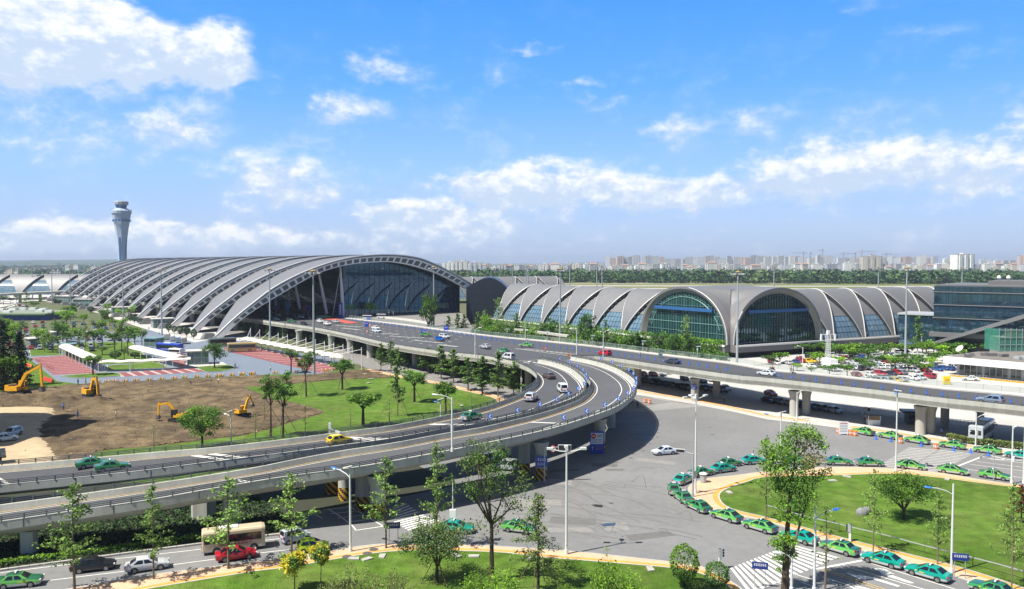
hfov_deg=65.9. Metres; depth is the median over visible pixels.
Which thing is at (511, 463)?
van
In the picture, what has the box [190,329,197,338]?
clipped tree
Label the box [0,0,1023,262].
sky
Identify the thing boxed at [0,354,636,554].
slip ramp
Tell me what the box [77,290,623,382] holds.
departures deck
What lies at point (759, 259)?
apartment block
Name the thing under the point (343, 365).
lawn tree
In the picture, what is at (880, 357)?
car park tree
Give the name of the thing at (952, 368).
parked car
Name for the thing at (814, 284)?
airfield grass
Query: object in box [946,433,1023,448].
hedge
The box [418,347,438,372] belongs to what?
roadside conifer
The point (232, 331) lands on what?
service road
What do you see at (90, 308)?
clipped tree
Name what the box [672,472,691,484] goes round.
taxi
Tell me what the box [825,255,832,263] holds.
apartment block
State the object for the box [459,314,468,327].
terminal tree
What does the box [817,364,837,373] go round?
car park tree
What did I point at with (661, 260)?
apartment block
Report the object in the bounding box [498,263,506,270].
apartment block
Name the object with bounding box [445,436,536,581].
tall tree
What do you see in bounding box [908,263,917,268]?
apartment block
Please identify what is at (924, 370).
parked car
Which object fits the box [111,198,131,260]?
control tower
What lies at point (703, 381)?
parked car
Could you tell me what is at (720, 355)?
terminal tree
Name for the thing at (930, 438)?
pavement
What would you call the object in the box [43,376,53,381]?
tarpaulin
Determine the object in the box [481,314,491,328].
terminal tree
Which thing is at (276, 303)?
banner
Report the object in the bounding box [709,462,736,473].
taxi
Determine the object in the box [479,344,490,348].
car
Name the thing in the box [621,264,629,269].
apartment block
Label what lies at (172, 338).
van
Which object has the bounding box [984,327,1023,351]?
scaffolded building
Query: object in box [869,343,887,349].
car park tree
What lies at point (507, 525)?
taxi
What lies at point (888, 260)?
apartment block
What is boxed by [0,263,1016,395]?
ground
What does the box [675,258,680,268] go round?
apartment block
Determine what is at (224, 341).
coach
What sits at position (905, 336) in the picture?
light mast
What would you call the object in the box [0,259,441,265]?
hills
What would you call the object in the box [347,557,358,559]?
stone slab
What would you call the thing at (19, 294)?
viaduct
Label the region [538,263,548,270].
apartment block
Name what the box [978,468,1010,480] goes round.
taxi
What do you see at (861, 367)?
parked car
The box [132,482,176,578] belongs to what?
ginkgo sapling
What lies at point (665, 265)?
apartment block
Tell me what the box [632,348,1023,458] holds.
concrete yard
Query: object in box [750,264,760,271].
apartment block
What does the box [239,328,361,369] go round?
bus stop canopy
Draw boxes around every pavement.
[68,543,741,588]
[185,362,226,366]
[367,369,504,401]
[637,390,808,421]
[690,467,1023,588]
[849,426,1005,454]
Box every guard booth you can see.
[864,412,882,425]
[899,408,914,424]
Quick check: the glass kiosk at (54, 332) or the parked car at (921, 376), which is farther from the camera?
the glass kiosk at (54, 332)
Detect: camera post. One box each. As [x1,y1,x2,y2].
[328,423,339,433]
[449,483,455,518]
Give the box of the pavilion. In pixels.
[943,352,1023,380]
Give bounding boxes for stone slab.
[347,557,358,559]
[361,556,373,561]
[379,553,385,558]
[468,554,479,557]
[646,566,654,571]
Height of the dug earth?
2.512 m
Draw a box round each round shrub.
[669,542,700,586]
[704,560,729,588]
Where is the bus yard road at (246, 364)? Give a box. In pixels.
[25,329,338,383]
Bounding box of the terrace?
[344,311,472,332]
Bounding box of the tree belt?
[450,267,1023,283]
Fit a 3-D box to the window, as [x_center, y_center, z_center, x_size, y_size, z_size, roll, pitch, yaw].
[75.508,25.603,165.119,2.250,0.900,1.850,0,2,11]
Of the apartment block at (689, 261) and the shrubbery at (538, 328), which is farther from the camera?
the apartment block at (689, 261)
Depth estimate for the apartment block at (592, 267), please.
2209.70 m
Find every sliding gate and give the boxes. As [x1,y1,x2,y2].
[842,406,860,412]
[870,407,902,417]
[949,418,971,425]
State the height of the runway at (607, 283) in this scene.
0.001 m
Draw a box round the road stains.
[302,410,713,540]
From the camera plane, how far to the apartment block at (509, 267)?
2136.51 m
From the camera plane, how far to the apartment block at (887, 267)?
2281.10 m
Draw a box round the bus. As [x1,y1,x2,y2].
[968,417,996,442]
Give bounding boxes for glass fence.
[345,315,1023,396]
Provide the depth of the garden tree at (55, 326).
323.50 m
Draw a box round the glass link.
[897,311,938,349]
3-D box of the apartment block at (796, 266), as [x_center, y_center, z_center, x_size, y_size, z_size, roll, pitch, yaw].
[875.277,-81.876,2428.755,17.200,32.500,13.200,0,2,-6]
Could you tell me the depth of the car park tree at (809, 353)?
267.56 m
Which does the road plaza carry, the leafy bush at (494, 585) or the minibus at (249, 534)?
the minibus at (249, 534)
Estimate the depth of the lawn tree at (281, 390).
152.68 m
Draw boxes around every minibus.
[181,337,186,343]
[201,522,267,553]
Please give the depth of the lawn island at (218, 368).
251.56 m
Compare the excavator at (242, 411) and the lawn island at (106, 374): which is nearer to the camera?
the excavator at (242, 411)
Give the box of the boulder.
[856,507,867,515]
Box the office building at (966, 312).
[929,275,1023,352]
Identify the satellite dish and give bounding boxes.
[956,345,962,352]
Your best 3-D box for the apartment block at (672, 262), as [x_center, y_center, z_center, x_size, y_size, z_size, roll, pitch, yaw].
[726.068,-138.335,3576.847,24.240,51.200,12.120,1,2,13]
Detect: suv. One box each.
[2,426,23,434]
[372,328,381,332]
[439,333,449,338]
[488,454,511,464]
[524,392,537,401]
[597,349,611,355]
[976,394,1005,403]
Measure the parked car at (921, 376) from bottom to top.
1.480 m
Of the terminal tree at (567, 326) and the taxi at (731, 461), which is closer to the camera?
the taxi at (731, 461)
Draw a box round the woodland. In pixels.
[0,263,107,273]
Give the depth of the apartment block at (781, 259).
3380.53 m
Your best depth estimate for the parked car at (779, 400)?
188.39 m
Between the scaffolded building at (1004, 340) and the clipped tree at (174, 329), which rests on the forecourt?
the clipped tree at (174, 329)
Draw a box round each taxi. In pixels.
[0,570,44,588]
[75,456,107,468]
[93,459,129,472]
[420,332,431,335]
[439,518,474,534]
[459,410,482,420]
[497,347,509,352]
[500,518,537,534]
[519,342,532,346]
[667,482,680,494]
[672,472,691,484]
[673,490,694,503]
[684,498,712,512]
[687,465,714,477]
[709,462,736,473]
[709,508,743,522]
[716,456,742,466]
[740,454,767,464]
[741,518,778,533]
[779,528,819,545]
[787,454,809,464]
[818,538,861,556]
[825,455,853,465]
[851,426,875,435]
[854,456,884,466]
[860,550,906,568]
[876,430,902,439]
[897,458,926,470]
[903,434,930,443]
[904,562,953,582]
[936,463,968,475]
[938,439,966,449]
[967,578,1013,588]
[972,444,1002,453]
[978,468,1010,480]
[1003,449,1022,458]
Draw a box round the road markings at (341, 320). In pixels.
[324,318,570,362]
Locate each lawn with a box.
[0,355,495,482]
[150,550,730,588]
[720,474,1023,586]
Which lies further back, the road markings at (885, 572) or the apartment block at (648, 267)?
the apartment block at (648, 267)
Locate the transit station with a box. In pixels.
[0,300,76,319]
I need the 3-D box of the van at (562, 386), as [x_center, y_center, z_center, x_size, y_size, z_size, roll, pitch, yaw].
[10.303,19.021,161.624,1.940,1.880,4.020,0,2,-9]
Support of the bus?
on the concrete yard at (744, 396)
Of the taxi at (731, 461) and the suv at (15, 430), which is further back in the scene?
the suv at (15, 430)
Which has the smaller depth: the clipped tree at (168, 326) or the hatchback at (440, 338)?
the hatchback at (440, 338)
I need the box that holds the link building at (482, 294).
[466,276,507,323]
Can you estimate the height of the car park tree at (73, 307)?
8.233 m
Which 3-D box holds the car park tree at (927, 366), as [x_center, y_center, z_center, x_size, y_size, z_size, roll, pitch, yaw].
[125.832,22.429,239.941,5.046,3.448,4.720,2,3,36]
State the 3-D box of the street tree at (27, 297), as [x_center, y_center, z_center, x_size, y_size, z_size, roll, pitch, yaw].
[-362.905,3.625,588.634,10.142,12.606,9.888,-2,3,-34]
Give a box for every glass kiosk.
[24,337,45,347]
[33,331,60,339]
[53,295,76,302]
[59,343,76,354]
[73,298,98,305]
[111,306,131,314]
[142,337,165,346]
[149,317,174,327]
[185,349,208,364]
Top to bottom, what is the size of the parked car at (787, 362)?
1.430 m
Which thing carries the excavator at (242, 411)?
on the dug earth
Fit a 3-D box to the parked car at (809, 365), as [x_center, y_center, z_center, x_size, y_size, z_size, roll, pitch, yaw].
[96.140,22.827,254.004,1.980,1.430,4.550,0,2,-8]
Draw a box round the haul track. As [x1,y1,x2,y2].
[0,407,59,464]
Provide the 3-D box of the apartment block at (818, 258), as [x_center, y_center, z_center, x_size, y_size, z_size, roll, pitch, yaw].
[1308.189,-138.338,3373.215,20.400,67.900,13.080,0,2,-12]
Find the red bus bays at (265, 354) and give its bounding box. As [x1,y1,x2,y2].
[224,348,336,372]
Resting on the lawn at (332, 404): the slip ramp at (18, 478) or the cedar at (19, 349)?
the cedar at (19, 349)
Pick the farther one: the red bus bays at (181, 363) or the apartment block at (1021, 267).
the apartment block at (1021, 267)
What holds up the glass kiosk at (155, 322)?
on the forecourt
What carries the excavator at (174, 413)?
on the dug earth
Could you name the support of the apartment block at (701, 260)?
on the ground at (94, 316)
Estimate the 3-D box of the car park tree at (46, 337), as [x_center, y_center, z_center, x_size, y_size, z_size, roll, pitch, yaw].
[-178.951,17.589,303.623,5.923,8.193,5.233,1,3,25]
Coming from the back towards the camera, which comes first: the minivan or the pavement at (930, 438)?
the pavement at (930, 438)
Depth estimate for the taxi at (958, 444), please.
143.67 m
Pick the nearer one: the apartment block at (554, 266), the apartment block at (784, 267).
the apartment block at (784, 267)
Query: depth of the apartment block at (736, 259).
3509.34 m
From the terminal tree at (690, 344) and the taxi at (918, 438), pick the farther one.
the terminal tree at (690, 344)
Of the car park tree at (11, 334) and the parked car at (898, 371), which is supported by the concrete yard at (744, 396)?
the parked car at (898, 371)
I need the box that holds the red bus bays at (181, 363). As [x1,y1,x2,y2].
[170,353,185,366]
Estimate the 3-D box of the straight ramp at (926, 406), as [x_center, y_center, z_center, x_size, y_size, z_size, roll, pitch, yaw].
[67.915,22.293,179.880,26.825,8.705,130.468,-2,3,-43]
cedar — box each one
[0,319,22,390]
[8,330,37,384]
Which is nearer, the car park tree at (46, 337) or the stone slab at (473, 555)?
the stone slab at (473, 555)
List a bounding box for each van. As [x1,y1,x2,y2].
[168,348,184,353]
[169,335,174,340]
[175,336,180,342]
[495,458,518,470]
[502,352,515,359]
[556,382,567,392]
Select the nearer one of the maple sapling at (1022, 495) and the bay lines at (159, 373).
the maple sapling at (1022, 495)
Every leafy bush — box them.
[459,567,487,588]
[483,566,521,588]
[558,583,575,588]
[588,546,623,588]
[614,568,642,588]
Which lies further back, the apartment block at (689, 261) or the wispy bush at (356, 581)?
the apartment block at (689, 261)
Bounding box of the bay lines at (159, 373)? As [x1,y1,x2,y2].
[121,368,198,376]
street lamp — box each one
[223,410,235,444]
[331,465,358,551]
[432,394,453,451]
[547,445,586,554]
[602,330,608,356]
[682,394,707,492]
[764,411,785,445]
[773,551,793,588]
[796,390,802,419]
[812,508,839,588]
[893,389,901,470]
[923,484,953,572]
[974,413,986,445]
[1010,424,1016,483]
[1022,450,1023,483]
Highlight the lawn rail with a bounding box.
[767,505,1023,571]
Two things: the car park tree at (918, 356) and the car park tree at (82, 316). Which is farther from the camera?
the car park tree at (82, 316)
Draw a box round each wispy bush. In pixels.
[315,573,354,588]
[323,560,385,588]
[359,567,416,588]
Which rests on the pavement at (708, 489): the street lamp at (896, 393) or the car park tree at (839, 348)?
the street lamp at (896, 393)
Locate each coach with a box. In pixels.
[156,342,184,351]
[208,337,235,345]
[227,342,256,351]
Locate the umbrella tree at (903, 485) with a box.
[872,468,942,519]
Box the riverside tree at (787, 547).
[753,420,833,588]
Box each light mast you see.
[48,265,54,304]
[68,266,70,304]
[97,267,99,306]
[118,268,126,317]
[155,269,165,334]
[264,268,274,340]
[305,270,320,373]
[428,266,438,325]
[554,268,566,341]
[594,264,599,286]
[730,271,745,362]
[771,266,777,286]
[899,267,914,353]
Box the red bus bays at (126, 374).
[120,368,204,376]
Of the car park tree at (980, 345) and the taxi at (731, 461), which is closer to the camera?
the taxi at (731, 461)
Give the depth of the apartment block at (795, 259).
3653.11 m
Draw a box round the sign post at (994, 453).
[992,452,995,479]
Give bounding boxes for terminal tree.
[365,302,376,310]
[419,294,439,326]
[445,316,453,328]
[452,313,461,327]
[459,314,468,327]
[470,327,488,334]
[473,311,481,330]
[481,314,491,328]
[484,325,497,335]
[490,297,505,328]
[494,325,513,336]
[511,313,523,337]
[520,327,536,338]
[530,333,546,339]
[539,317,558,340]
[561,319,573,342]
[567,335,582,343]
[577,311,600,344]
[589,329,606,345]
[600,320,610,346]
[607,333,625,347]
[617,336,629,348]
[623,330,647,350]
[638,336,655,351]
[646,329,672,353]
[664,334,683,354]
[678,315,696,355]
[681,332,701,356]
[698,348,712,358]
[713,350,729,360]
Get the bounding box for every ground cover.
[0,495,299,567]
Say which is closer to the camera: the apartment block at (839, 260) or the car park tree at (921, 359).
the car park tree at (921, 359)
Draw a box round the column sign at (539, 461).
[536,456,546,466]
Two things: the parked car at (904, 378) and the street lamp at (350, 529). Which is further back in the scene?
the parked car at (904, 378)
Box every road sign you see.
[387,522,399,544]
[752,561,767,587]
[952,553,968,578]
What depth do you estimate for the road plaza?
109.30 m
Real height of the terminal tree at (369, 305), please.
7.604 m
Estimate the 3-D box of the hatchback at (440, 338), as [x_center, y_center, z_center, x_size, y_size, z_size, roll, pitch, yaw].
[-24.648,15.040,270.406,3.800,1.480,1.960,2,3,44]
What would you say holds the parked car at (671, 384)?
on the concrete yard at (744, 396)
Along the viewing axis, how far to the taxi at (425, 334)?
286.43 m
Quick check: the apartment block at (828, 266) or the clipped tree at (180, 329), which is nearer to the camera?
the clipped tree at (180, 329)
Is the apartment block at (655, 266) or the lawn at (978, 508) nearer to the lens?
the lawn at (978, 508)
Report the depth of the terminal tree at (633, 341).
261.96 m
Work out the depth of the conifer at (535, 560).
80.89 m
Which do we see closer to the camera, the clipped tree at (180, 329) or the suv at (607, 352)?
the suv at (607, 352)
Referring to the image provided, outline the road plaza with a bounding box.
[0,395,1023,588]
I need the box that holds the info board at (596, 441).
[590,431,603,453]
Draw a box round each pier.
[0,274,105,294]
[460,276,564,298]
[492,283,663,344]
[793,286,933,351]
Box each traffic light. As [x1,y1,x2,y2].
[676,449,693,496]
[718,548,724,568]
[846,524,851,541]
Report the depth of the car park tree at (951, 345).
288.82 m
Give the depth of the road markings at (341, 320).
326.73 m
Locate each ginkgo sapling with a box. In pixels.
[32,482,103,588]
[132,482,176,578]
[195,476,258,568]
[268,473,320,552]
[360,455,403,547]
[414,440,457,536]
[754,435,779,518]
[860,468,890,551]
[926,489,955,564]
[988,483,1023,586]
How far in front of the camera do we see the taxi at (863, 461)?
130.96 m
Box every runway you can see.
[564,283,648,283]
[570,285,919,286]
[643,288,809,288]
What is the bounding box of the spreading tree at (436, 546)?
[396,516,469,586]
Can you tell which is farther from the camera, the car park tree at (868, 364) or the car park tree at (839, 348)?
the car park tree at (839, 348)
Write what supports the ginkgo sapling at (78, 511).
on the pavement at (165, 579)
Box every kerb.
[0,533,278,571]
[688,467,1023,588]
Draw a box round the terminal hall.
[42,254,471,339]
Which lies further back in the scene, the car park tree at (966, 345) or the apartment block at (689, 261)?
the apartment block at (689, 261)
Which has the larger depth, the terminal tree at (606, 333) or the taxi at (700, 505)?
the terminal tree at (606, 333)
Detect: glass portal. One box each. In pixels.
[640,285,761,357]
[713,286,826,357]
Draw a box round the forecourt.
[0,295,258,341]
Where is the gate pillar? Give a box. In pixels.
[863,407,869,415]
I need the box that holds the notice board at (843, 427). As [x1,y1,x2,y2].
[839,421,848,434]
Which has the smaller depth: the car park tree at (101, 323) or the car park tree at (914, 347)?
the car park tree at (914, 347)
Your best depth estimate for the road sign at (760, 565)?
82.12 m
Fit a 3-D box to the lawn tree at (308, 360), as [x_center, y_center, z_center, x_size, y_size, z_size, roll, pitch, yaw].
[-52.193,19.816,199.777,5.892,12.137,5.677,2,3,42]
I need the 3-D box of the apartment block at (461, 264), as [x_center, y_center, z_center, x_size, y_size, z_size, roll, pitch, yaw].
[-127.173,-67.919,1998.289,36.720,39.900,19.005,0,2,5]
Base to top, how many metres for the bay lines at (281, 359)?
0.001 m
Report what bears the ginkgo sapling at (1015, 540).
on the pavement at (708, 489)
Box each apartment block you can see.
[8,268,15,273]
[49,269,63,273]
[65,264,72,270]
[73,264,80,271]
[442,261,454,270]
[454,260,468,270]
[468,261,481,271]
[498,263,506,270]
[506,264,511,270]
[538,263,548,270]
[551,263,558,269]
[572,263,579,269]
[583,263,588,270]
[589,263,596,270]
[605,255,609,266]
[610,257,615,266]
[614,265,622,270]
[616,256,623,264]
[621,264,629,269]
[624,257,628,263]
[632,255,639,264]
[634,265,640,269]
[637,263,646,268]
[644,255,650,264]
[644,264,650,270]
[651,256,658,263]
[652,263,659,268]
[659,257,664,263]
[660,263,670,271]
[670,258,674,265]
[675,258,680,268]
[686,256,692,265]
[697,256,705,266]
[707,261,715,269]
[715,263,720,270]
[718,258,725,263]
[726,256,730,264]
[733,256,738,263]
[733,263,740,269]
[739,257,744,264]
[744,257,750,266]
[749,255,756,263]
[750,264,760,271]
[757,256,764,263]
[763,256,771,264]
[767,264,775,270]
[772,256,777,263]
[777,255,783,265]
[780,265,786,272]
[784,256,788,264]
[789,255,793,264]
[793,263,799,271]
[794,256,799,262]
[798,256,806,263]
[800,263,807,269]
[807,257,813,264]
[811,263,821,269]
[815,254,820,263]
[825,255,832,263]
[825,263,832,269]
[832,263,839,269]
[836,257,842,264]
[843,262,851,271]
[849,257,854,263]
[860,255,882,270]
[884,265,892,269]
[886,256,890,264]
[894,263,901,269]
[903,256,910,264]
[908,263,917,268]
[911,257,915,263]
[914,265,921,270]
[915,256,920,264]
[921,255,925,263]
[926,264,932,269]
[931,255,937,263]
[933,263,941,270]
[940,263,949,270]
[942,258,949,263]
[950,253,974,271]
[982,263,991,270]
[993,263,1002,269]
[1001,264,1009,270]
[1010,263,1016,270]
[1017,254,1023,270]
[1019,264,1023,271]
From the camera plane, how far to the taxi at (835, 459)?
131.66 m
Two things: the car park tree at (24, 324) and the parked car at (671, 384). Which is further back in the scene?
the car park tree at (24, 324)
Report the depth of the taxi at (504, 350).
231.35 m
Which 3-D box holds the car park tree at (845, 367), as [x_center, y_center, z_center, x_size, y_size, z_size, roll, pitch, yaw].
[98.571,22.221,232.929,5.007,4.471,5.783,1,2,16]
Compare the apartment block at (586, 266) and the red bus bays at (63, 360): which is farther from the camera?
the apartment block at (586, 266)
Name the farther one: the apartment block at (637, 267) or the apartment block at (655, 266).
the apartment block at (655, 266)
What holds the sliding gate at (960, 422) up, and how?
on the concrete yard at (744, 396)
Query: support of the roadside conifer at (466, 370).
on the ground at (94, 316)
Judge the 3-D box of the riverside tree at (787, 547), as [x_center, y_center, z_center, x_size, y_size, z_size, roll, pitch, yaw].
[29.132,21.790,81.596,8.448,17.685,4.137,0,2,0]
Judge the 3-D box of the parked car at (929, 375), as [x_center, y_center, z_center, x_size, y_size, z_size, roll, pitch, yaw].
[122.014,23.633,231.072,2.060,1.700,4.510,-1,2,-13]
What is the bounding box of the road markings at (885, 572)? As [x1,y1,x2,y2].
[0,378,1022,588]
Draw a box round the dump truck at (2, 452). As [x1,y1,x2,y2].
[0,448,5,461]
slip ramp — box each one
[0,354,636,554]
[0,357,586,500]
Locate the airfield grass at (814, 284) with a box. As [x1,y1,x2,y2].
[565,279,946,289]
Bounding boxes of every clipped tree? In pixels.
[87,306,94,312]
[165,323,171,332]
[171,326,176,333]
[177,325,182,333]
[183,327,190,334]
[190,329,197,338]
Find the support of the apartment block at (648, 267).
on the ground at (94, 316)
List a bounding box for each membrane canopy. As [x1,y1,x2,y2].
[59,344,105,369]
[98,357,190,371]
[129,345,187,364]
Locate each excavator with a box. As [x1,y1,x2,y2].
[4,363,45,393]
[81,376,101,396]
[155,401,187,421]
[234,395,254,416]
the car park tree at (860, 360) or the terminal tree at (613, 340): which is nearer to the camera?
the car park tree at (860, 360)
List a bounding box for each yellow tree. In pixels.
[277,550,309,588]
[308,541,331,588]
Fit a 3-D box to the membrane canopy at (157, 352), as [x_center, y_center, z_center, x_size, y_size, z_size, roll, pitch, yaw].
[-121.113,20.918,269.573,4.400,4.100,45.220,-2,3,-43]
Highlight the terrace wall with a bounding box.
[385,317,430,323]
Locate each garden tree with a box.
[37,331,49,351]
[44,332,61,352]
[49,321,67,339]
[71,327,85,345]
[80,323,92,348]
[83,330,103,347]
[93,328,108,343]
[95,344,109,354]
[104,331,121,349]
[109,351,121,359]
[114,323,126,347]
[119,346,129,358]
[120,326,135,355]
[126,326,141,344]
[129,352,139,357]
[138,329,147,343]
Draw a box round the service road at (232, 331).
[101,303,258,338]
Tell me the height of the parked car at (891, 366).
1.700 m
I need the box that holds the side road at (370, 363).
[329,348,519,398]
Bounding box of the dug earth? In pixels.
[0,369,391,461]
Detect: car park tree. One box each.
[2,318,14,324]
[4,329,16,348]
[8,322,18,330]
[16,320,28,333]
[31,327,46,343]
[38,331,53,349]
[59,323,68,334]
[59,332,73,342]
[60,310,68,315]
[62,314,72,321]
[67,310,75,321]
[69,305,77,317]
[78,313,88,320]
[89,319,104,328]
[96,319,106,334]
[101,303,111,310]
[106,319,117,325]
[114,318,128,326]
[760,355,777,362]
[772,352,789,360]
[792,363,802,367]
[800,344,811,351]
[802,343,822,351]
[806,351,824,358]
[810,352,829,362]
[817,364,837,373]
[829,343,848,353]
[832,345,846,353]
[832,356,845,362]
[838,344,855,348]
[838,364,854,375]
[844,348,859,357]
[849,342,866,349]
[851,357,870,363]
[857,346,877,358]
[860,361,877,370]
[863,343,878,348]
[866,354,885,362]
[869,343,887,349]
[877,345,892,354]
[883,342,901,351]
[887,356,904,368]
[895,353,913,358]
[900,357,920,366]
[901,343,920,350]
[908,353,925,358]
[909,356,925,367]
[917,339,936,354]
[917,363,934,372]
[923,356,937,363]
[925,352,943,357]
[933,343,948,350]
[934,350,953,356]
[943,341,963,354]
[950,348,966,353]
[962,342,976,352]
[967,342,983,346]
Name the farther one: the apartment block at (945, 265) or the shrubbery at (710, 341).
the apartment block at (945, 265)
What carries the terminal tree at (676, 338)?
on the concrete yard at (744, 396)
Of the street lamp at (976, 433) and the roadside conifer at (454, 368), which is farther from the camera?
the roadside conifer at (454, 368)
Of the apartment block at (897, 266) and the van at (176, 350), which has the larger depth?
the apartment block at (897, 266)
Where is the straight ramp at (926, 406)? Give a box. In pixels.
[575,351,1023,434]
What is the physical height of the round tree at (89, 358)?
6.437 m
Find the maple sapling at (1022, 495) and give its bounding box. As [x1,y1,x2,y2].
[1005,484,1023,522]
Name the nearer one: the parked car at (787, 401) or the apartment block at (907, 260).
the parked car at (787, 401)
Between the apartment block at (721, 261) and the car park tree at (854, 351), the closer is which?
the car park tree at (854, 351)
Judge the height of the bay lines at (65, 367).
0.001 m
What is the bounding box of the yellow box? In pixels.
[943,376,950,383]
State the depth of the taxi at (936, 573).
84.33 m
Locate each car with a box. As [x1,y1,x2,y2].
[69,555,116,573]
[124,555,169,573]
[215,545,256,562]
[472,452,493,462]
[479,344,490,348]
[542,372,555,378]
[641,371,648,376]
[645,378,653,383]
[648,371,657,376]
[651,445,676,455]
[652,378,660,384]
[659,380,667,386]
[664,358,680,363]
[666,381,674,387]
[673,383,682,388]
[680,375,689,380]
[680,383,690,390]
[699,378,707,382]
[699,384,708,390]
[707,385,712,391]
[720,385,727,392]
[722,384,731,390]
[757,369,776,375]
[760,396,774,402]
[764,389,777,395]
[772,360,780,364]
[773,397,785,404]
[783,360,792,364]
[783,399,789,405]
[791,359,799,363]
[795,357,805,362]
[805,363,816,366]
[811,402,819,409]
[816,403,829,411]
[827,406,843,413]
[850,371,862,376]
[857,365,864,370]
[865,371,876,376]
[873,369,886,375]
[876,364,885,368]
[882,376,894,380]
[886,363,897,369]
[893,369,902,374]
[898,376,908,381]
[901,366,912,371]
[906,375,920,380]
[909,367,920,372]
[915,374,926,379]
[919,367,932,371]
[923,372,936,378]
[931,366,943,370]
[946,366,955,370]
[961,375,979,380]
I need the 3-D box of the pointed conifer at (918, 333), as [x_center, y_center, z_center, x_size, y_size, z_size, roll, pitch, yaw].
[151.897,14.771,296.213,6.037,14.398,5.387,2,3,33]
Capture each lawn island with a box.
[30,342,155,364]
[62,372,120,377]
[108,362,167,369]
[195,365,233,371]
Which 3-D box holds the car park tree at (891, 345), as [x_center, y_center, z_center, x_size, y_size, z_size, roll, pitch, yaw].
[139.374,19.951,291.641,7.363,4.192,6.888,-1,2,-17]
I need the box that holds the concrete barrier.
[514,328,569,336]
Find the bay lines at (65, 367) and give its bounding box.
[34,356,91,374]
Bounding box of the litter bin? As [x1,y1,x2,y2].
[699,472,706,482]
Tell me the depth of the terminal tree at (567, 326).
300.69 m
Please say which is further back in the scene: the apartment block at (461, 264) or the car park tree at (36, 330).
the apartment block at (461, 264)
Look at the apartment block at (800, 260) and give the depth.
3524.64 m
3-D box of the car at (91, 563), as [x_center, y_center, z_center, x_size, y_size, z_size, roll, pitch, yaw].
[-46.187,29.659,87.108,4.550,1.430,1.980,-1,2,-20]
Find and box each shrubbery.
[477,319,656,344]
[661,333,724,356]
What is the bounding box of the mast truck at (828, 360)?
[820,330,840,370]
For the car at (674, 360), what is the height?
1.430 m
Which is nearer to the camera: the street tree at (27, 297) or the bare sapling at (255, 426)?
the bare sapling at (255, 426)
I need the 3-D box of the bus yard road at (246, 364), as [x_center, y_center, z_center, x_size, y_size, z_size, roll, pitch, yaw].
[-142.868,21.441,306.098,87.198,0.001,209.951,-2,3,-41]
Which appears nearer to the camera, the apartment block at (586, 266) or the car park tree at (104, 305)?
the car park tree at (104, 305)
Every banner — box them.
[273,296,278,308]
[285,301,289,309]
[301,305,306,310]
[338,303,342,317]
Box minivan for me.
[279,526,310,544]
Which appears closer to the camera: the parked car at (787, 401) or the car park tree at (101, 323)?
the parked car at (787, 401)
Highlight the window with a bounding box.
[866,415,879,419]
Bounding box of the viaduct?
[0,291,72,303]
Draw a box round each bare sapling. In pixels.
[252,414,262,437]
[299,406,309,431]
[383,402,394,423]
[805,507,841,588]
[809,479,823,516]
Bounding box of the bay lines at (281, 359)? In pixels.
[246,351,332,371]
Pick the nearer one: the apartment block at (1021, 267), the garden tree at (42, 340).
the garden tree at (42, 340)
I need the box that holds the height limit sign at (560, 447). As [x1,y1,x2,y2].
[543,445,570,481]
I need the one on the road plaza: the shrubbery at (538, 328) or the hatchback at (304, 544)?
the hatchback at (304, 544)
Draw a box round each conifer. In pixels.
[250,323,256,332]
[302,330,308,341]
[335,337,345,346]
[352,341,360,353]
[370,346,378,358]
[374,343,387,370]
[385,340,395,371]
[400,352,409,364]
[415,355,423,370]
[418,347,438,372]
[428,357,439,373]
[431,345,451,377]
[442,349,460,382]
[458,357,474,389]
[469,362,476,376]
[470,358,492,393]
[472,356,496,388]
[489,352,508,396]
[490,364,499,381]
[504,361,525,395]
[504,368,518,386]
[510,493,566,588]
[908,315,925,350]
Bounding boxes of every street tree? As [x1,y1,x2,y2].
[19,291,31,303]
[100,311,110,318]
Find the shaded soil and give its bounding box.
[0,466,457,515]
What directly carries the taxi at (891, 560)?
on the road plaza
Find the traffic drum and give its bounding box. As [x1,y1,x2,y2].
[933,443,938,448]
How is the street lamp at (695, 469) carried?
on the pavement at (708, 489)
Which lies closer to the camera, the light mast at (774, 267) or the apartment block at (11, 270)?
the light mast at (774, 267)
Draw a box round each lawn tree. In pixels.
[256,372,286,435]
[268,370,299,440]
[282,347,298,372]
[294,350,319,396]
[329,359,355,389]
[345,391,382,425]
[380,347,406,416]
[402,368,428,401]
[433,381,457,411]
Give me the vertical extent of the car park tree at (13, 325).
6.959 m
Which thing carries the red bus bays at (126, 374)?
on the bus yard road at (246, 364)
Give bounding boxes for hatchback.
[0,432,18,441]
[296,537,329,552]
[326,433,352,444]
[435,336,444,340]
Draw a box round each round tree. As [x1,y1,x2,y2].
[82,354,102,374]
[176,402,226,447]
[201,343,228,367]
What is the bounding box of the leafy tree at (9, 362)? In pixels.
[0,356,22,384]
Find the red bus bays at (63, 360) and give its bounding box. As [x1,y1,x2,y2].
[32,355,96,374]

